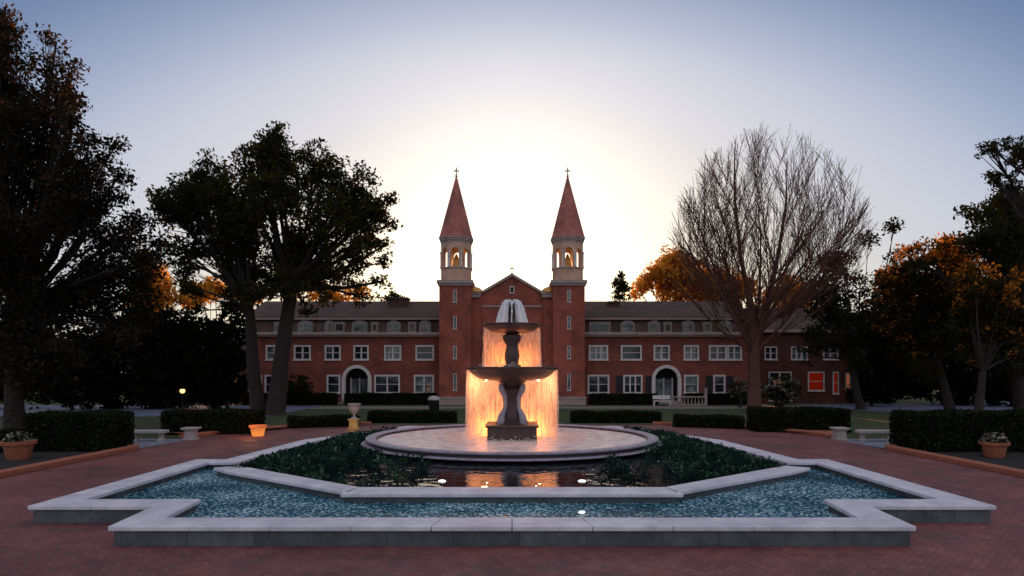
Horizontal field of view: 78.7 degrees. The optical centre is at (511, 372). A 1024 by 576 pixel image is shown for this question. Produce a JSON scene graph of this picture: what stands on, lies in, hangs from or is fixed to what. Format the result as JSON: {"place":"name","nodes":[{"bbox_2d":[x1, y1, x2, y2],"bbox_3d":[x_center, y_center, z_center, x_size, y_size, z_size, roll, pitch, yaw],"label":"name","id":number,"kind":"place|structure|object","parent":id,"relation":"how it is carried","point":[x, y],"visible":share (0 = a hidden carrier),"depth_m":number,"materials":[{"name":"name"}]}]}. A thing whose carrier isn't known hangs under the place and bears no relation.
{"place":"outdoors","nodes":[
{"label":"outdoors","id":0,"kind":"place"},
{"bbox_2d":[132,438,183,447],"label":"path","id":1,"kind":"structure","parent":0,"point":[142,443],"depth_m":26.77,"materials":[{"name":"grey concrete"}]},
{"bbox_2d":[133,429,168,441],"bbox_3d":[-15.900,2.750,27.300,1.560,0.500,0.480,0,0,-4],"label":"stone bench","id":2,"kind":"object","parent":1,"relation":"on","point":[161,433],"visible":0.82,"depth_m":27.12,"materials":[{"name":"grey stone"}]},
{"bbox_2d":[0,405,318,416],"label":"road","id":3,"kind":"structure","parent":0,"point":[139,411],"depth_m":50.87,"materials":[{"name":"grey asphalt"}]},
{"bbox_2d":[0,390,1004,448],"bbox_3d":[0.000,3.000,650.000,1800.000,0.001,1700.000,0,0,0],"label":"ground","id":4,"kind":"structure","parent":0,"point":[864,419],"depth_m":44.89,"materials":[{"name":"green plant"}]},
{"bbox_2d":[0,428,24,452],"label":"hedge","id":5,"kind":"object","parent":4,"relation":"on","point":[4,432],"visible":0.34,"depth_m":23.32,"materials":[{"name":"green plant"}]},
{"bbox_2d":[0,363,24,403],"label":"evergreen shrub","id":6,"kind":"object","parent":4,"relation":"on","point":[1,394],"visible":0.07,"depth_m":51.29,"materials":[{"name":"green plant"}]},
{"bbox_2d":[0,451,96,469],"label":"ground bed","id":7,"kind":"object","parent":4,"relation":"on","point":[38,457],"depth_m":21.62,"materials":[{"name":"soil"}]},
{"bbox_2d":[0,430,37,459],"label":"terracotta pot","id":8,"kind":"object","parent":7,"relation":"on","point":[17,445],"visible":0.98,"depth_m":21.25,"materials":[{"name":"orange ceramic"}]},
{"bbox_2d":[0,444,138,477],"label":"brick kerb","id":9,"kind":"structure","parent":4,"relation":"on","point":[12,471],"depth_m":20.37,"materials":[{"name":"brick"}]},
{"bbox_2d":[21,408,134,451],"bbox_3d":[-16.776,2.240,24.256,3.556,1.651,1.803,0,0,0],"label":"hedge","id":10,"kind":"object","parent":4,"relation":"on","point":[49,430],"visible":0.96,"depth_m":23.54,"materials":[{"name":"green plant"}]},
{"bbox_2d":[0,3,177,429],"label":"weeping tree","id":11,"kind":"object","parent":4,"relation":"on","point":[61,208],"visible":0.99,"depth_m":30.46,"materials":[{"name":"green plant"}]},
{"bbox_2d":[88,306,228,408],"bbox_3d":[-29.428,-0.956,52.361,12.043,9.468,6.259,0,0,0],"label":"evergreen shrub","id":12,"kind":"object","parent":4,"relation":"on","point":[150,386],"visible":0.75,"depth_m":51.22,"materials":[{"name":"green plant"}]},
{"bbox_2d":[126,251,198,313],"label":"autumn tree","id":13,"kind":"object","parent":4,"relation":"on","point":[173,296],"visible":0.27,"depth_m":67.52,"materials":[{"name":"orange plant"}]},
{"bbox_2d":[180,387,184,408],"bbox_3d":[-26.933,2.100,51.000,0.400,1.800,0.394,0,0,0],"label":"post lamp","id":14,"kind":"object","parent":4,"relation":"on","point":[182,390],"visible":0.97,"depth_m":50.93,"materials":[{"name":"metal"}]},
{"bbox_2d":[144,147,283,409],"bbox_3d":[-21.223,-6.585,44.778,9.981,19.369,7.727,0,0,0],"label":"oak tree","id":15,"kind":"object","parent":4,"relation":"on","point":[234,246],"visible":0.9,"depth_m":44.21,"materials":[{"name":"green plant"}]},
{"bbox_2d":[195,338,245,398],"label":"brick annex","id":16,"kind":"object","parent":4,"relation":"on","point":[244,371],"depth_m":68.00,"materials":[{"name":"brick"}]},
{"bbox_2d":[180,276,262,328],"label":"autumn tree","id":17,"kind":"object","parent":4,"relation":"on","point":[209,285],"visible":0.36,"depth_m":74.75,"materials":[{"name":"orange plant"}]},
{"bbox_2d":[169,426,286,433],"bbox_3d":[-13.883,2.880,31.282,5.903,0.001,1.970,0,0,-39],"label":"ground bed","id":18,"kind":"object","parent":4,"relation":"on","point":[216,432],"visible":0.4,"depth_m":32.27,"materials":[{"name":"soil"}]},
{"bbox_2d":[159,408,266,434],"bbox_3d":[-14.811,2.410,31.048,4.702,1.333,1.831,0,0,-5],"label":"hedge","id":19,"kind":"object","parent":18,"relation":"on","point":[231,421],"visible":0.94,"depth_m":30.37,"materials":[{"name":"green plant"}]},
{"bbox_2d":[243,392,337,404],"bbox_3d":[-20.786,2.451,58.700,8.753,1.337,1.412,0,0,0],"label":"hedge","id":20,"kind":"object","parent":4,"relation":"on","point":[326,398],"visible":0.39,"depth_m":58.18,"materials":[{"name":"green plant"}]},
{"bbox_2d":[287,374,318,405],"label":"round shrub","id":21,"kind":"object","parent":4,"relation":"on","point":[294,390],"visible":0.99,"depth_m":56.35,"materials":[{"name":"green plant"}]},
{"bbox_2d":[219,120,403,415],"bbox_3d":[-14.450,-7.278,44.790,12.923,20.756,8.302,0,0,0],"label":"oak tree","id":22,"kind":"object","parent":4,"relation":"on","point":[297,266],"visible":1,"depth_m":43.95,"materials":[{"name":"green plant"}]},
{"bbox_2d":[286,413,360,428],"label":"hedge","id":23,"kind":"object","parent":4,"relation":"on","point":[319,421],"visible":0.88,"depth_m":34.23,"materials":[{"name":"green plant"}]},
{"bbox_2d":[280,283,372,300],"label":"autumn tree","id":24,"kind":"object","parent":4,"relation":"on","point":[337,296],"visible":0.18,"depth_m":80.80,"materials":[{"name":"orange plant"}]},
{"bbox_2d":[241,297,438,403],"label":"brick wing","id":25,"kind":"structure","parent":4,"relation":"on","point":[390,345],"depth_m":60.00,"materials":[{"name":"red brick"}]},
{"bbox_2d":[264,375,270,392],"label":"window","id":26,"kind":"structure","parent":25,"relation":"in","point":[266,377],"depth_m":60.02,"materials":[{"name":"white glass"}]},
{"bbox_2d":[265,345,274,360],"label":"window","id":27,"kind":"structure","parent":25,"relation":"in","point":[270,349],"depth_m":60.06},
{"bbox_2d":[293,345,310,360],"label":"window","id":28,"kind":"structure","parent":25,"relation":"in","point":[301,352],"depth_m":60.06,"materials":[{"name":"white glass"}]},
{"bbox_2d":[324,345,340,360],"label":"window","id":29,"kind":"structure","parent":25,"relation":"in","point":[333,352],"depth_m":60.02,"materials":[{"name":"white glass"}]},
{"bbox_2d":[327,375,340,393],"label":"window","id":30,"kind":"structure","parent":25,"relation":"in","point":[334,380],"depth_m":60.14,"materials":[{"name":"white glass"}]},
{"bbox_2d":[342,365,371,400],"bbox_3d":[-14.923,1.120,60.540,2.851,3.760,1.320,0,0,0],"label":"doorway","id":31,"kind":"structure","parent":25,"relation":"in","point":[355,378],"depth_m":61.10,"materials":[{"name":"white stone"}]},
{"bbox_2d":[353,345,368,360],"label":"window","id":32,"kind":"structure","parent":25,"relation":"in","point":[362,351],"depth_m":60.02,"materials":[{"name":"white glass"}]},
{"bbox_2d":[374,375,399,392],"bbox_3d":[-12.000,1.114,60.025,2.574,1.848,0.290,0,0,0],"label":"window","id":33,"kind":"structure","parent":25,"relation":"in","point":[382,383],"depth_m":60.14,"materials":[{"name":"white glass"}]},
{"bbox_2d":[384,345,401,360],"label":"window","id":34,"kind":"structure","parent":25,"relation":"in","point":[391,352],"depth_m":60.02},
{"bbox_2d":[414,375,433,392],"bbox_3d":[-8.462,1.114,60.025,2.035,1.848,0.290,0,0,0],"label":"window","id":35,"kind":"structure","parent":25,"relation":"in","point":[422,383],"depth_m":60.14,"materials":[{"name":"white glass"}]},
{"bbox_2d":[415,345,434,360],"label":"window","id":36,"kind":"structure","parent":25,"relation":"in","point":[422,352],"depth_m":60.14,"materials":[{"name":"white glass"}]},
{"bbox_2d":[344,392,436,404],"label":"hedge","id":37,"kind":"object","parent":4,"relation":"on","point":[381,398],"visible":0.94,"depth_m":58.18,"materials":[{"name":"green plant"}]},
{"bbox_2d":[379,290,404,300],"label":"tree","id":38,"kind":"object","parent":4,"relation":"on","point":[392,293],"visible":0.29,"depth_m":79.35,"materials":[{"name":"green plant"}]},
{"bbox_2d":[366,409,457,422],"bbox_3d":[-6.011,2.637,37.705,5.460,0.858,1.322,0,0,0],"label":"hedge","id":39,"kind":"object","parent":4,"relation":"on","point":[413,416],"visible":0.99,"depth_m":37.23,"materials":[{"name":"green plant"}]},
{"bbox_2d":[428,396,439,410],"bbox_3d":[-5.750,2.350,46.000,0.920,1.300,0.920,0,0,0],"label":"litter bin","id":40,"kind":"object","parent":4,"relation":"on","point":[433,402],"visible":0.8,"depth_m":45.67,"materials":[{"name":"metal"}]},
{"bbox_2d":[0,302,990,392],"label":"distant woods","id":41,"kind":"object","parent":4,"relation":"on","point":[242,315],"visible":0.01,"depth_m":94.40,"materials":[{"name":"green plant"}]},
{"bbox_2d":[569,409,662,422],"bbox_3d":[6.252,2.631,37.698,5.565,0.888,1.268,0,0,0],"label":"hedge","id":42,"kind":"object","parent":4,"relation":"on","point":[612,416],"visible":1,"depth_m":37.24,"materials":[{"name":"green plant"}]},
{"bbox_2d":[610,270,632,300],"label":"tree","id":43,"kind":"object","parent":4,"relation":"on","point":[620,284],"visible":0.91,"depth_m":79.68,"materials":[{"name":"green plant"}]},
{"bbox_2d":[589,393,659,404],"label":"hedge","id":44,"kind":"object","parent":4,"relation":"on","point":[619,399],"visible":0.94,"depth_m":58.19,"materials":[{"name":"green plant"}]},
{"bbox_2d":[652,395,670,405],"bbox_3d":[13.600,2.525,56.615,1.600,0.950,0.470,0,0,0],"label":"garden bench","id":45,"kind":"object","parent":4,"relation":"on","point":[660,396],"visible":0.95,"depth_m":56.80,"materials":[{"name":"white stone"}]},
{"bbox_2d":[585,301,747,403],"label":"brick wing","id":46,"kind":"structure","parent":4,"relation":"on","point":[676,348],"depth_m":60.00,"materials":[{"name":"red brick"}]},
{"bbox_2d":[587,375,608,393],"bbox_3d":[8.308,1.114,60.025,2.189,1.848,0.290,0,0,0],"label":"window","id":47,"kind":"structure","parent":46,"relation":"in","point":[596,383],"depth_m":60.14,"materials":[{"name":"white glass"}]},
{"bbox_2d":[588,345,608,360],"bbox_3d":[8.308,-1.911,60.025,1.958,1.498,0.290,0,0,0],"label":"window","id":48,"kind":"structure","parent":46,"relation":"in","point":[596,352],"depth_m":60.06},
{"bbox_2d":[620,345,641,360],"bbox_3d":[11.462,-1.911,60.025,2.112,1.498,0.290,0,0,0],"label":"window","id":49,"kind":"structure","parent":46,"relation":"in","point":[628,352],"depth_m":60.14,"materials":[{"name":"white glass"}]},
{"bbox_2d":[623,375,642,393],"bbox_3d":[11.615,1.114,60.025,1.958,1.848,0.290,0,0,0],"label":"window","id":50,"kind":"structure","parent":46,"relation":"in","point":[631,383],"depth_m":60.12,"materials":[{"name":"white glass"}]},
{"bbox_2d":[653,345,670,360],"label":"window","id":51,"kind":"structure","parent":46,"relation":"in","point":[661,352],"depth_m":60.14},
{"bbox_2d":[652,365,681,400],"bbox_3d":[14.846,1.120,60.540,2.851,3.760,1.320,0,0,0],"label":"doorway","id":52,"kind":"structure","parent":46,"relation":"in","point":[666,379],"depth_m":61.10,"materials":[{"name":"white stone"}]},
{"bbox_2d":[683,375,698,393],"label":"window","id":53,"kind":"structure","parent":46,"relation":"in","point":[690,381],"depth_m":60.14,"materials":[{"name":"white glass"}]},
{"bbox_2d":[683,345,699,360],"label":"window","id":54,"kind":"structure","parent":46,"relation":"in","point":[691,352],"depth_m":60.02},
{"bbox_2d":[708,345,726,360],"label":"window","id":55,"kind":"structure","parent":46,"relation":"in","point":[716,352],"depth_m":60.06,"materials":[{"name":"white glass"}]},
{"bbox_2d":[713,375,724,392],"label":"window","id":56,"kind":"structure","parent":46,"relation":"in","point":[718,380],"depth_m":60.14,"materials":[{"name":"white glass"}]},
{"bbox_2d":[727,345,742,360],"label":"window","id":57,"kind":"structure","parent":46,"relation":"in","point":[733,352],"depth_m":60.02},
{"bbox_2d":[623,245,712,300],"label":"autumn tree","id":58,"kind":"object","parent":4,"relation":"on","point":[663,285],"visible":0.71,"depth_m":80.72,"materials":[{"name":"orange plant"}]},
{"bbox_2d":[671,388,707,404],"bbox_3d":[16.335,2.200,57.400,3.270,1.600,0.360,0,0,0],"label":"stone balustrade","id":59,"kind":"object","parent":4,"relation":"on","point":[698,397],"visible":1,"depth_m":57.26,"materials":[{"name":"beige stone"}]},
{"bbox_2d":[672,413,744,428],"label":"hedge","id":60,"kind":"object","parent":4,"relation":"on","point":[724,421],"visible":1,"depth_m":33.89,"materials":[{"name":"green plant"}]},
{"bbox_2d":[683,392,747,404],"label":"hedge","id":61,"kind":"object","parent":4,"relation":"on","point":[719,398],"visible":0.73,"depth_m":58.18,"materials":[{"name":"green plant"}]},
{"bbox_2d":[692,267,757,300],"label":"autumn tree","id":62,"kind":"object","parent":4,"relation":"on","point":[700,298],"visible":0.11,"depth_m":79.43,"materials":[{"name":"orange plant"}]},
{"bbox_2d":[727,375,747,406],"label":"flowering shrub","id":63,"kind":"object","parent":4,"relation":"on","point":[739,389],"visible":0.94,"depth_m":53.88,"materials":[{"name":"green plant"}]},
{"bbox_2d":[665,124,876,411],"bbox_3d":[19.293,-8.049,47.453,15.198,22.298,13.230,0,0,0],"label":"bare tree","id":64,"kind":"object","parent":4,"relation":"on","point":[752,331],"visible":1,"depth_m":47.02,"materials":[{"name":"brown plant"}]},
{"bbox_2d":[761,373,803,406],"bbox_3d":[23.226,1.577,54.105,3.633,3.190,2.753,0,0,0],"label":"flowering shrub","id":65,"kind":"object","parent":4,"relation":"on","point":[778,393],"visible":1,"depth_m":53.78,"materials":[{"name":"green plant"}]},
{"bbox_2d":[754,275,814,307],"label":"autumn tree","id":66,"kind":"object","parent":4,"relation":"on","point":[795,290],"visible":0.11,"depth_m":76.54,"materials":[{"name":"orange plant"}]},
{"bbox_2d":[744,308,860,402],"bbox_3d":[29.172,-1.950,66.450,11.887,9.900,9.700,0,0,0],"label":"brick annex","id":67,"kind":"object","parent":4,"relation":"on","point":[824,380],"visible":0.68,"depth_m":62.00,"materials":[{"name":"brick"}]},
{"bbox_2d":[764,347,777,359],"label":"window","id":68,"kind":"structure","parent":67,"relation":"in","point":[770,353],"depth_m":62.14,"materials":[{"name":"white glass"}]},
{"bbox_2d":[768,372,791,401],"bbox_3d":[26.628,1.385,62.025,2.367,2.970,0.290,0,0,0],"label":"window","id":69,"kind":"structure","parent":67,"relation":"in","point":[776,375],"depth_m":62.14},
{"bbox_2d":[790,347,807,359],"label":"window","id":70,"kind":"structure","parent":67,"relation":"in","point":[794,355],"depth_m":62.14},
{"bbox_2d":[807,372,824,391],"bbox_3d":[30.205,0.885,62.025,1.731,1.970,0.290,0,0,0],"label":"window","id":71,"kind":"structure","parent":67,"relation":"in","point":[815,381],"depth_m":62.14,"materials":[{"name":"red glass"}]},
{"bbox_2d":[822,347,838,359],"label":"window","id":72,"kind":"structure","parent":67,"relation":"in","point":[832,354],"depth_m":62.11,"materials":[{"name":"white glass"}]},
{"bbox_2d":[832,372,839,394],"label":"window","id":73,"kind":"structure","parent":67,"relation":"in","point":[835,384],"depth_m":61.94,"materials":[{"name":"red glass"}]},
{"bbox_2d":[845,373,850,389],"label":"window","id":74,"kind":"structure","parent":67,"relation":"in","point":[847,376],"depth_m":62.02,"materials":[{"name":"orange glass"}]},
{"bbox_2d":[787,430,832,432],"bbox_3d":[14.163,2.880,32.662,2.698,0.001,6.546,0,0,-34],"label":"ground bed","id":75,"kind":"object","parent":4,"relation":"on","point":[828,431],"visible":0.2,"depth_m":31.15,"materials":[{"name":"soil"}]},
{"bbox_2d":[746,405,851,432],"bbox_3d":[14.691,2.377,32.146,4.923,1.388,1.839,0,0,5],"label":"hedge","id":76,"kind":"object","parent":75,"relation":"on","point":[761,418],"visible":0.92,"depth_m":31.47,"materials":[{"name":"green plant"}]},
{"bbox_2d":[794,216,912,409],"bbox_3d":[27.570,-4.665,51.069,8.576,15.531,6.450,0,0,0],"label":"leafy tree","id":77,"kind":"object","parent":4,"relation":"on","point":[850,342],"visible":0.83,"depth_m":50.72,"materials":[{"name":"green plant"}]},
{"bbox_2d":[856,262,917,402],"bbox_3d":[38.009,-4.047,62.447,5.786,14.294,4.377,0,0,-19],"label":"autumn tree","id":78,"kind":"object","parent":4,"relation":"on","point":[874,294],"visible":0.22,"depth_m":62.28,"materials":[{"name":"orange plant"}]},
{"bbox_2d":[867,232,979,408],"bbox_3d":[32.053,-3.784,47.270,8.024,13.767,8.045,0,0,0],"label":"autumn tree","id":79,"kind":"object","parent":4,"relation":"on","point":[913,319],"visible":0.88,"depth_m":47.29,"materials":[{"name":"orange plant"}]},
{"bbox_2d":[885,444,1023,477],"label":"brick kerb","id":80,"kind":"structure","parent":4,"relation":"on","point":[1011,471],"depth_m":20.37,"materials":[{"name":"brick"}]},
{"bbox_2d":[917,233,991,403],"bbox_3d":[44.542,-5.288,60.139,13.820,16.776,7.720,0,0,0],"label":"autumn tree","id":81,"kind":"object","parent":4,"relation":"on","point":[974,262],"visible":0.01,"depth_m":58.96,"materials":[{"name":"orange plant"}]},
{"bbox_2d":[887,408,1023,451],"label":"hedge","id":82,"kind":"object","parent":4,"relation":"on","point":[950,430],"visible":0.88,"depth_m":23.44,"materials":[{"name":"green plant"}]},
{"bbox_2d":[902,180,1023,408],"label":"oak tree","id":83,"kind":"object","parent":4,"relation":"on","point":[1000,235],"visible":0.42,"depth_m":43.28,"materials":[{"name":"green plant"}]},
{"bbox_2d":[932,452,1023,469],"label":"ground bed","id":84,"kind":"object","parent":4,"relation":"on","point":[1013,459],"depth_m":21.62,"materials":[{"name":"soil"}]},
{"bbox_2d":[978,432,1010,457],"bbox_3d":[17.000,2.518,22.000,0.912,0.964,0.912,0,0,0],"label":"terracotta pot","id":85,"kind":"object","parent":84,"relation":"on","point":[995,444],"visible":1,"depth_m":21.77,"materials":[{"name":"orange ceramic"}]},
{"bbox_2d":[974,135,1023,219],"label":"leafy tree","id":86,"kind":"object","parent":84,"relation":"on","point":[1016,152],"visible":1,"depth_m":22.11,"materials":[{"name":"green plant"}]},
{"bbox_2d":[942,260,1023,410],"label":"autumn tree","id":87,"kind":"object","parent":4,"relation":"on","point":[975,287],"visible":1,"depth_m":38.01,"materials":[{"name":"orange plant"}]},
{"bbox_2d":[0,425,1023,575],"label":"paved plaza","id":88,"kind":"structure","parent":0,"point":[29,547],"depth_m":10.58,"materials":[{"name":"brick"}]},
{"bbox_2d":[180,427,201,439],"bbox_3d":[-14.350,2.720,27.900,0.660,0.560,0.600,0,0,0],"label":"stone pedestal","id":89,"kind":"object","parent":88,"relation":"on","point":[190,433],"visible":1,"depth_m":27.70,"materials":[{"name":"grey stone"}]},
{"bbox_2d":[249,424,266,435],"bbox_3d":[-12.050,2.742,29.600,0.826,0.516,0.826,0,0,0],"label":"terracotta pot","id":90,"kind":"object","parent":88,"relation":"on","point":[258,430],"visible":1,"depth_m":29.35,"materials":[{"name":"brown ceramic"}]},
{"bbox_2d":[178,422,370,438],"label":"brick kerb","id":91,"kind":"structure","parent":88,"relation":"on","point":[206,433],"depth_m":30.18,"materials":[{"name":"brick"}]},
{"bbox_2d":[347,403,360,428],"bbox_3d":[-8.500,2.325,33.600,0.714,1.349,0.714,0,0,0],"label":"stone urn","id":92,"kind":"object","parent":88,"relation":"on","point":[354,408],"visible":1,"depth_m":33.38,"materials":[{"name":"beige stone"}]},
{"bbox_2d":[28,426,995,545],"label":"reflecting pool","id":93,"kind":"structure","parent":88,"relation":"on","point":[791,502],"depth_m":13.00,"materials":[{"name":"stone"}]},
{"bbox_2d":[232,426,433,486],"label":"bed plants","id":94,"kind":"object","parent":93,"relation":"in","point":[335,453],"visible":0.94,"depth_m":17.91,"materials":[{"name":"green plant"}]},
{"bbox_2d":[361,299,661,461],"bbox_3d":[0.000,0.014,24.200,11.400,5.773,11.400,0,0,0],"label":"tiered fountain","id":95,"kind":"object","parent":93,"relation":"in","point":[511,433],"visible":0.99,"depth_m":23.76,"materials":[{"name":"stone"}]},
{"bbox_2d":[598,425,785,484],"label":"bed plants","id":96,"kind":"object","parent":93,"relation":"in","point":[689,454],"visible":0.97,"depth_m":17.91,"materials":[{"name":"green plant"}]},
{"bbox_2d":[653,422,832,437],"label":"brick kerb","id":97,"kind":"structure","parent":88,"relation":"on","point":[821,434],"depth_m":30.60,"materials":[{"name":"brick"}]},
{"bbox_2d":[437,167,586,405],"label":"brick church","id":98,"kind":"structure","parent":0,"point":[468,309],"depth_m":58.07,"materials":[{"name":"red brick"}]},
{"bbox_2d":[0,0,1023,372],"label":"sky","id":99,"kind":"structure","parent":0,"point":[627,96],"materials":[{"name":"blue"}]},
{"bbox_2d":[473,405,552,423],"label":"path","id":100,"kind":"structure","parent":0,"point":[535,412],"depth_m":44.65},
{"bbox_2d":[309,406,818,408],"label":"path","id":101,"kind":"structure","parent":0,"point":[560,407],"depth_m":53.73,"materials":[{"name":"grey concrete"}]},
{"bbox_2d":[840,438,890,447],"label":"path","id":102,"kind":"structure","parent":0,"point":[880,443],"depth_m":26.77,"materials":[{"name":"grey concrete"}]},
{"bbox_2d":[829,427,850,439],"bbox_3d":[14.650,2.720,27.900,0.660,0.560,0.600,0,0,0],"label":"stone pedestal","id":103,"kind":"object","parent":102,"relation":"on","point":[839,433],"visible":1,"depth_m":27.70,"materials":[{"name":"grey stone"}]},
{"bbox_2d":[855,429,891,441],"bbox_3d":[15.900,2.750,27.300,1.560,0.500,0.480,0,0,4],"label":"stone bench","id":104,"kind":"object","parent":102,"relation":"on","point":[862,433],"visible":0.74,"depth_m":27.12,"materials":[{"name":"grey stone"}]},
{"bbox_2d":[802,402,1012,411],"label":"road","id":105,"kind":"structure","parent":0,"point":[903,406],"depth_m":55.40,"materials":[{"name":"grey asphalt"}]}
]}

